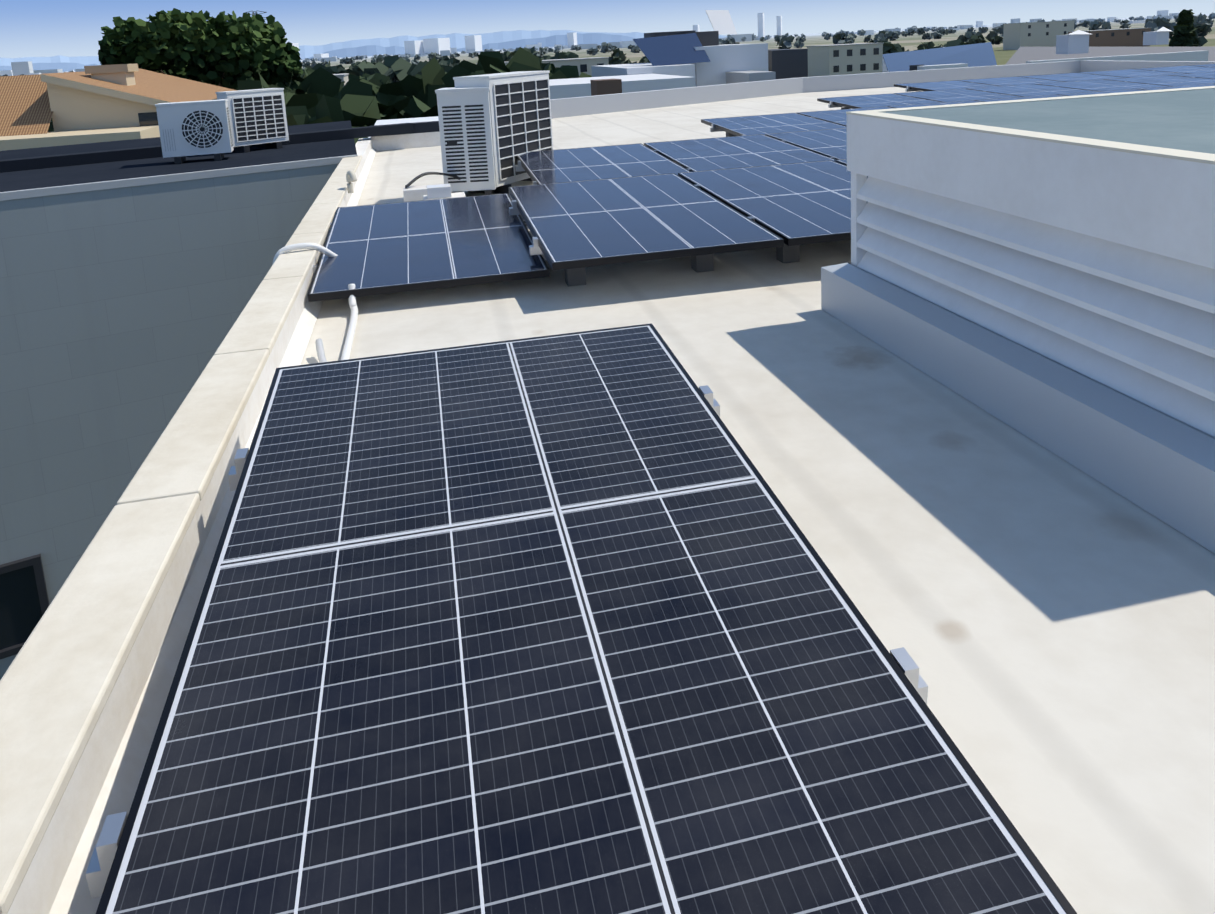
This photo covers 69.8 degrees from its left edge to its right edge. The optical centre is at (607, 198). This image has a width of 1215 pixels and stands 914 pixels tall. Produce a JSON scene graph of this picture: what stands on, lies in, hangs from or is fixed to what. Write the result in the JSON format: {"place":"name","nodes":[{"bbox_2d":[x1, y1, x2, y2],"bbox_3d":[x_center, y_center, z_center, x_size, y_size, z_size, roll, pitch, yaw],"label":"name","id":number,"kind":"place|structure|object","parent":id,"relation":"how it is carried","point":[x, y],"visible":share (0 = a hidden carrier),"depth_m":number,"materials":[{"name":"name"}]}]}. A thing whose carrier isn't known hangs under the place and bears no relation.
{"place":"outdoors","nodes":[
{"label":"outdoors","id":0,"kind":"place"},
{"bbox_2d":[0,64,237,150],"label":"house","id":1,"kind":"structure","parent":0,"point":[101,103],"depth_m":26.17,"materials":[{"name":"beige paint"}]},
{"bbox_2d":[0,33,635,71],"bbox_3d":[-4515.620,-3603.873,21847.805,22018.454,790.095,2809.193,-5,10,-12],"label":"mountains","id":2,"kind":"structure","parent":0,"point":[549,41],"depth_m":23168.06,"materials":[{"name":"blue"}]},
{"bbox_2d":[0,30,756,65],"bbox_3d":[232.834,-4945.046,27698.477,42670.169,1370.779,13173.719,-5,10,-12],"label":"mountains","id":3,"kind":"structure","parent":0,"point":[457,40],"depth_m":32252.53,"materials":[{"name":"blue"}]},
{"bbox_2d":[0,0,1214,57],"label":"sky","id":4,"kind":"structure","parent":0,"point":[28,28],"materials":[{"name":"blue"}]},
{"bbox_2d":[66,14,1214,71],"bbox_3d":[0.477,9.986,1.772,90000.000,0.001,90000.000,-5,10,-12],"label":"terrain","id":5,"kind":"structure","parent":0,"point":[915,40],"depth_m":946.92,"materials":[{"name":"green plant"}]},
{"bbox_2d":[98,8,303,90],"bbox_3d":[-18.886,-2.555,41.666,8.658,12.610,8.533,-5,10,-12],"label":"broadleaf tree","id":6,"kind":"object","parent":5,"relation":"on","point":[221,49],"visible":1,"depth_m":38.60,"materials":[{"name":"green plant"}]},
{"bbox_2d":[0,121,413,679],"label":"building wing","id":7,"kind":"structure","parent":5,"relation":"on","point":[133,272],"depth_m":7.63,"materials":[{"name":"grey paint"}]},
{"bbox_2d":[0,554,49,659],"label":"wing window","id":8,"kind":"structure","parent":7,"relation":"in","point":[24,603],"depth_m":7.46,"materials":[{"name":"black glass"}]},
{"bbox_2d":[155,99,233,163],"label":"air conditioner","id":9,"kind":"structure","parent":7,"relation":"on","point":[191,128],"depth_m":8.57,"materials":[{"name":"white metal"}]},
{"bbox_2d":[215,88,288,152],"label":"air conditioner","id":10,"kind":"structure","parent":7,"relation":"on","point":[257,116],"depth_m":9.40,"materials":[{"name":"white metal"}]},
{"bbox_2d":[48,67,446,131],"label":"trees","id":11,"kind":"object","parent":5,"relation":"on","point":[377,79],"visible":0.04,"depth_m":152.91,"materials":[{"name":"green plant"}]},
{"bbox_2d":[249,10,266,19],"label":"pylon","id":12,"kind":"object","parent":5,"relation":"on","point":[253,13],"visible":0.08,"depth_m":391.73,"materials":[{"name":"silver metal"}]},
{"bbox_2d":[202,47,591,143],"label":"trees","id":13,"kind":"object","parent":5,"relation":"on","point":[319,95],"visible":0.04,"depth_m":46.50,"materials":[{"name":"green plant"}]},
{"bbox_2d":[368,116,438,137],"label":"building body","id":14,"kind":"structure","parent":5,"relation":"on","point":[405,120],"depth_m":15.36,"materials":[{"name":"white paint"}]},
{"bbox_2d":[7,138,371,913],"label":"parapet wall","id":15,"kind":"structure","parent":14,"relation":"on","point":[39,888],"depth_m":1.52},
{"bbox_2d":[0,155,361,913],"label":"parapet coping","id":16,"kind":"object","parent":15,"relation":"on","point":[60,675],"visible":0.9,"depth_m":1.64,"materials":[{"name":"beige concrete"}]},
{"bbox_2d":[49,147,375,913],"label":"parapet cove","id":17,"kind":"object","parent":15,"relation":"attached to","point":[117,793],"visible":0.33,"depth_m":1.53,"materials":[{"name":"white concrete"}]},
{"bbox_2d":[272,243,336,264],"bbox_3d":[-1.535,0.292,4.417,0.342,0.147,0.053,-9,12,-30],"label":"corrugated conduit","id":18,"kind":"object","parent":15,"relation":"on","point":[314,246],"visible":0.85,"depth_m":4.39,"materials":[{"name":"white plastic"}]},
{"bbox_2d":[346,170,356,192],"bbox_3d":[-1.882,-0.124,6.411,0.046,0.173,0.151,-10,12,-33],"label":"vent pipe","id":19,"kind":"object","parent":15,"relation":"attached to","point":[350,176],"visible":1,"depth_m":6.43,"materials":[{"name":"white plastic"}]},
{"bbox_2d":[371,60,1214,150],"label":"roof parapets","id":20,"kind":"object","parent":14,"relation":"on","point":[425,134],"visible":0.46,"depth_m":16.67,"materials":[{"name":"grey concrete"}]},
{"bbox_2d":[315,338,326,362],"bbox_3d":[-1.006,0.625,3.126,0.054,0.064,0.660,-7,11,-20],"label":"pipe","id":21,"kind":"object","parent":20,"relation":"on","point":[320,351],"visible":0.42,"depth_m":3.34,"materials":[{"name":"grey plastic"}]},
{"bbox_2d":[834,159,846,165],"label":"solar panel","id":22,"kind":"object","parent":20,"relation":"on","point":[842,161],"visible":0.02,"depth_m":5.92,"materials":[{"name":"blue"}]},
{"bbox_2d":[797,106,893,125],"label":"solar panel","id":23,"kind":"object","parent":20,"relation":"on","point":[839,117],"visible":0.12,"depth_m":9.54,"materials":[{"name":"blue"}]},
{"bbox_2d":[817,93,939,108],"bbox_3d":[3.553,-1.116,11.017,1.186,0.292,1.754,-5,10,-12],"label":"solar panel","id":24,"kind":"object","parent":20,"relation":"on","point":[865,101],"visible":0.4,"depth_m":11.24,"materials":[{"name":"blue"}]},
{"bbox_2d":[887,100,979,107],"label":"solar panel","id":25,"kind":"object","parent":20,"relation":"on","point":[935,104],"visible":0.1,"depth_m":9.99,"materials":[{"name":"blue"}]},
{"bbox_2d":[894,80,995,91],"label":"solar panel","id":26,"kind":"object","parent":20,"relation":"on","point":[934,86],"visible":0.38,"depth_m":13.47,"materials":[{"name":"blue"}]},
{"bbox_2d":[893,89,1020,101],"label":"solar panel","id":27,"kind":"object","parent":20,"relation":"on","point":[952,95],"visible":0.35,"depth_m":11.45,"materials":[{"name":"blue"}]},
{"bbox_2d":[956,76,1062,85],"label":"solar panel","id":28,"kind":"object","parent":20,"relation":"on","point":[1005,81],"visible":0.29,"depth_m":13.68,"materials":[{"name":"blue"}]},
{"bbox_2d":[821,86,1214,553],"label":"rooftop structure","id":29,"kind":"object","parent":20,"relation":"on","point":[1040,271],"visible":1,"depth_m":2.46,"materials":[{"name":"grey metal"}]},
{"bbox_2d":[974,94,1063,101],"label":"solar panel","id":30,"kind":"object","parent":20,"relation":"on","point":[1016,98],"visible":0.08,"depth_m":10.22,"materials":[{"name":"blue"}]},
{"bbox_2d":[966,84,1097,96],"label":"solar panel","id":31,"kind":"object","parent":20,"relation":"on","point":[1025,90],"visible":0.38,"depth_m":11.68,"materials":[{"name":"blue"}]},
{"bbox_2d":[1057,89,1148,95],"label":"solar panel","id":32,"kind":"object","parent":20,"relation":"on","point":[1100,92],"visible":0.02,"depth_m":10.45,"materials":[{"name":"blue"}]},
{"bbox_2d":[1039,79,1168,90],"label":"solar panel","id":33,"kind":"object","parent":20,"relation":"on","point":[1101,85],"visible":0.29,"depth_m":11.91,"materials":[{"name":"blue"}]},
{"bbox_2d":[1138,65,1214,73],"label":"solar panel","id":34,"kind":"object","parent":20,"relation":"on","point":[1188,69],"visible":0.35,"depth_m":14.45,"materials":[{"name":"blue"}]},
{"bbox_2d":[1141,84,1214,89],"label":"solar panel","id":35,"kind":"object","parent":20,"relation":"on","point":[1176,87],"visible":0.21,"depth_m":10.67,"materials":[{"name":"blue"}]},
{"bbox_2d":[1172,72,1214,78],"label":"solar panel","id":36,"kind":"object","parent":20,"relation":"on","point":[1209,75],"visible":0.33,"depth_m":12.71,"materials":[{"name":"blue"}]},
{"bbox_2d":[1188,64,1214,66],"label":"solar panel","id":37,"kind":"object","parent":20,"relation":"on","point":[1207,65],"visible":0.35,"depth_m":14.96,"materials":[{"name":"blue"}]},
{"bbox_2d":[302,46,578,82],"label":"trees","id":38,"kind":"object","parent":5,"relation":"on","point":[395,68],"visible":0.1,"depth_m":200.29,"materials":[{"name":"green plant"}]},
{"bbox_2d":[0,10,1197,75],"bbox_3d":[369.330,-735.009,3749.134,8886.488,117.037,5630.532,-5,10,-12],"label":"city skyline","id":39,"kind":"structure","parent":5,"relation":"on","point":[441,46],"depth_m":3917.72,"materials":[{"name":"white"}]},
{"bbox_2d":[0,12,1214,75],"bbox_3d":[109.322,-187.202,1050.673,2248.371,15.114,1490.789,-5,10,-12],"label":"trees","id":40,"kind":"object","parent":5,"relation":"on","point":[785,41],"visible":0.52,"depth_m":778.18,"materials":[{"name":"green plant"}]},
{"bbox_2d":[549,10,807,98],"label":"neighbour block","id":41,"kind":"structure","parent":5,"relation":"on","point":[682,59],"depth_m":41.55,"materials":[{"name":"white"}]},
{"bbox_2d":[333,20,1150,85],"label":"buildings","id":42,"kind":"structure","parent":5,"relation":"on","point":[841,59],"depth_m":178.69,"materials":[{"name":"beige"}]},
{"bbox_2d":[608,24,1211,72],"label":"trees","id":43,"kind":"object","parent":5,"relation":"on","point":[618,56],"visible":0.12,"depth_m":359.70,"materials":[{"name":"green plant"}]},
{"bbox_2d":[882,27,1214,71],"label":"neighbour block","id":44,"kind":"structure","parent":5,"relation":"on","point":[1073,46],"depth_m":43.71,"materials":[{"name":"white"}]},
{"bbox_2d":[1169,9,1198,46],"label":"conifer","id":45,"kind":"object","parent":5,"relation":"on","point":[1184,34],"visible":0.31,"depth_m":77.72,"materials":[{"name":"green plant"}]},
{"bbox_2d":[301,87,1214,913],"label":"roof surface","id":46,"kind":"object","parent":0,"point":[1041,615],"depth_m":2.01,"materials":[{"name":"white concrete"}]},
{"bbox_2d":[341,284,357,359],"bbox_3d":[-0.738,0.754,2.158,0.042,0.134,3.833,-5,10,-12],"label":"pvc conduit","id":47,"kind":"object","parent":46,"relation":"on","point":[347,348],"visible":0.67,"depth_m":3.68,"materials":[{"name":"white plastic"}]},
{"bbox_2d":[308,193,549,301],"bbox_3d":[-0.999,0.250,4.861,1.186,0.208,1.753,-5,10,-12],"label":"solar panel","id":48,"kind":"object","parent":46,"relation":"on","point":[389,248],"visible":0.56,"depth_m":4.56,"materials":[{"name":"blue"}]},
{"bbox_2d":[403,184,465,201],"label":"junction boxes","id":49,"kind":"object","parent":46,"relation":"on","point":[425,192],"visible":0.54,"depth_m":6.30,"materials":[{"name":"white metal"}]},
{"bbox_2d":[405,173,473,192],"bbox_3d":[-1.290,-0.106,6.767,0.053,0.222,0.665,6,13,41],"label":"cable","id":50,"kind":"object","parent":46,"relation":"on","point":[418,177],"visible":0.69,"depth_m":6.69,"materials":[{"name":"black plastic"}]},
{"bbox_2d":[435,87,496,194],"bbox_3d":[-1.111,-0.459,7.002,0.416,0.865,0.380,-3,10,-1],"label":"air conditioner unit","id":51,"kind":"object","parent":46,"relation":"on","point":[465,127],"visible":0.81,"depth_m":6.83,"materials":[{"name":"white metal"}]},
{"bbox_2d":[453,70,552,193],"bbox_3d":[-0.845,-0.576,7.341,0.400,0.950,0.892,3,11,28],"label":"air conditioning unit","id":52,"kind":"object","parent":46,"relation":"on","point":[520,111],"visible":0.5,"depth_m":7.14,"materials":[{"name":"white metal"}]},
{"bbox_2d":[85,323,1076,913],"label":"solar panel","id":53,"kind":"object","parent":46,"relation":"on","point":[571,623],"visible":1,"depth_m":1.32,"materials":[{"name":"black"}]},
{"bbox_2d":[515,143,691,184],"bbox_3d":[-0.049,-0.151,6.609,1.186,0.292,1.754,-5,10,-12],"label":"solar panel","id":54,"kind":"object","parent":46,"relation":"on","point":[582,164],"visible":0.54,"depth_m":6.66,"materials":[{"name":"blue"}]},
{"bbox_2d":[508,173,783,286],"bbox_3d":[0.103,0.160,4.816,1.186,0.292,1.754,-5,10,-12],"label":"solar panel","id":55,"kind":"object","parent":46,"relation":"on","point":[576,228],"visible":1,"depth_m":4.47,"materials":[{"name":"blue"}]},
{"bbox_2d":[644,134,835,171],"bbox_3d":[1.044,-0.247,6.839,1.186,0.292,1.754,-5,10,-12],"label":"solar panel","id":56,"kind":"object","parent":46,"relation":"on","point":[705,154],"visible":0.46,"depth_m":6.89,"materials":[{"name":"blue"}]},
{"bbox_2d":[678,160,867,262],"bbox_3d":[1.196,0.065,5.046,1.186,0.292,1.754,-5,10,-12],"label":"solar panel","id":57,"kind":"object","parent":46,"relation":"on","point":[794,206],"visible":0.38,"depth_m":4.94,"materials":[{"name":"blue"}]},
{"bbox_2d":[701,113,846,136],"bbox_3d":[1.752,-0.634,8.813,1.186,0.292,1.754,-5,10,-12],"label":"solar panel","id":58,"kind":"object","parent":46,"relation":"on","point":[761,124],"visible":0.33,"depth_m":8.97,"materials":[{"name":"blue"}]},
{"bbox_2d":[765,128,846,159],"bbox_3d":[2.137,-0.343,7.069,1.186,0.292,1.754,-5,10,-12],"label":"solar panel","id":59,"kind":"object","parent":46,"relation":"on","point":[830,143],"visible":0.15,"depth_m":7.33,"materials":[{"name":"blue"}]},
{"bbox_2d":[1017,73,1127,81],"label":"solar panel","id":60,"kind":"object","parent":46,"relation":"on","point":[1066,77],"visible":0.33,"depth_m":13.91,"materials":[{"name":"blue"}]},
{"bbox_2d":[1077,69,1188,77],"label":"solar panel","id":61,"kind":"object","parent":46,"relation":"on","point":[1128,73],"visible":0.23,"depth_m":14.14,"materials":[{"name":"blue"}]},
{"bbox_2d":[1103,75,1214,85],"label":"solar panel","id":62,"kind":"object","parent":46,"relation":"on","point":[1167,80],"visible":0.35,"depth_m":12.18,"materials":[{"name":"blue"}]}
]}

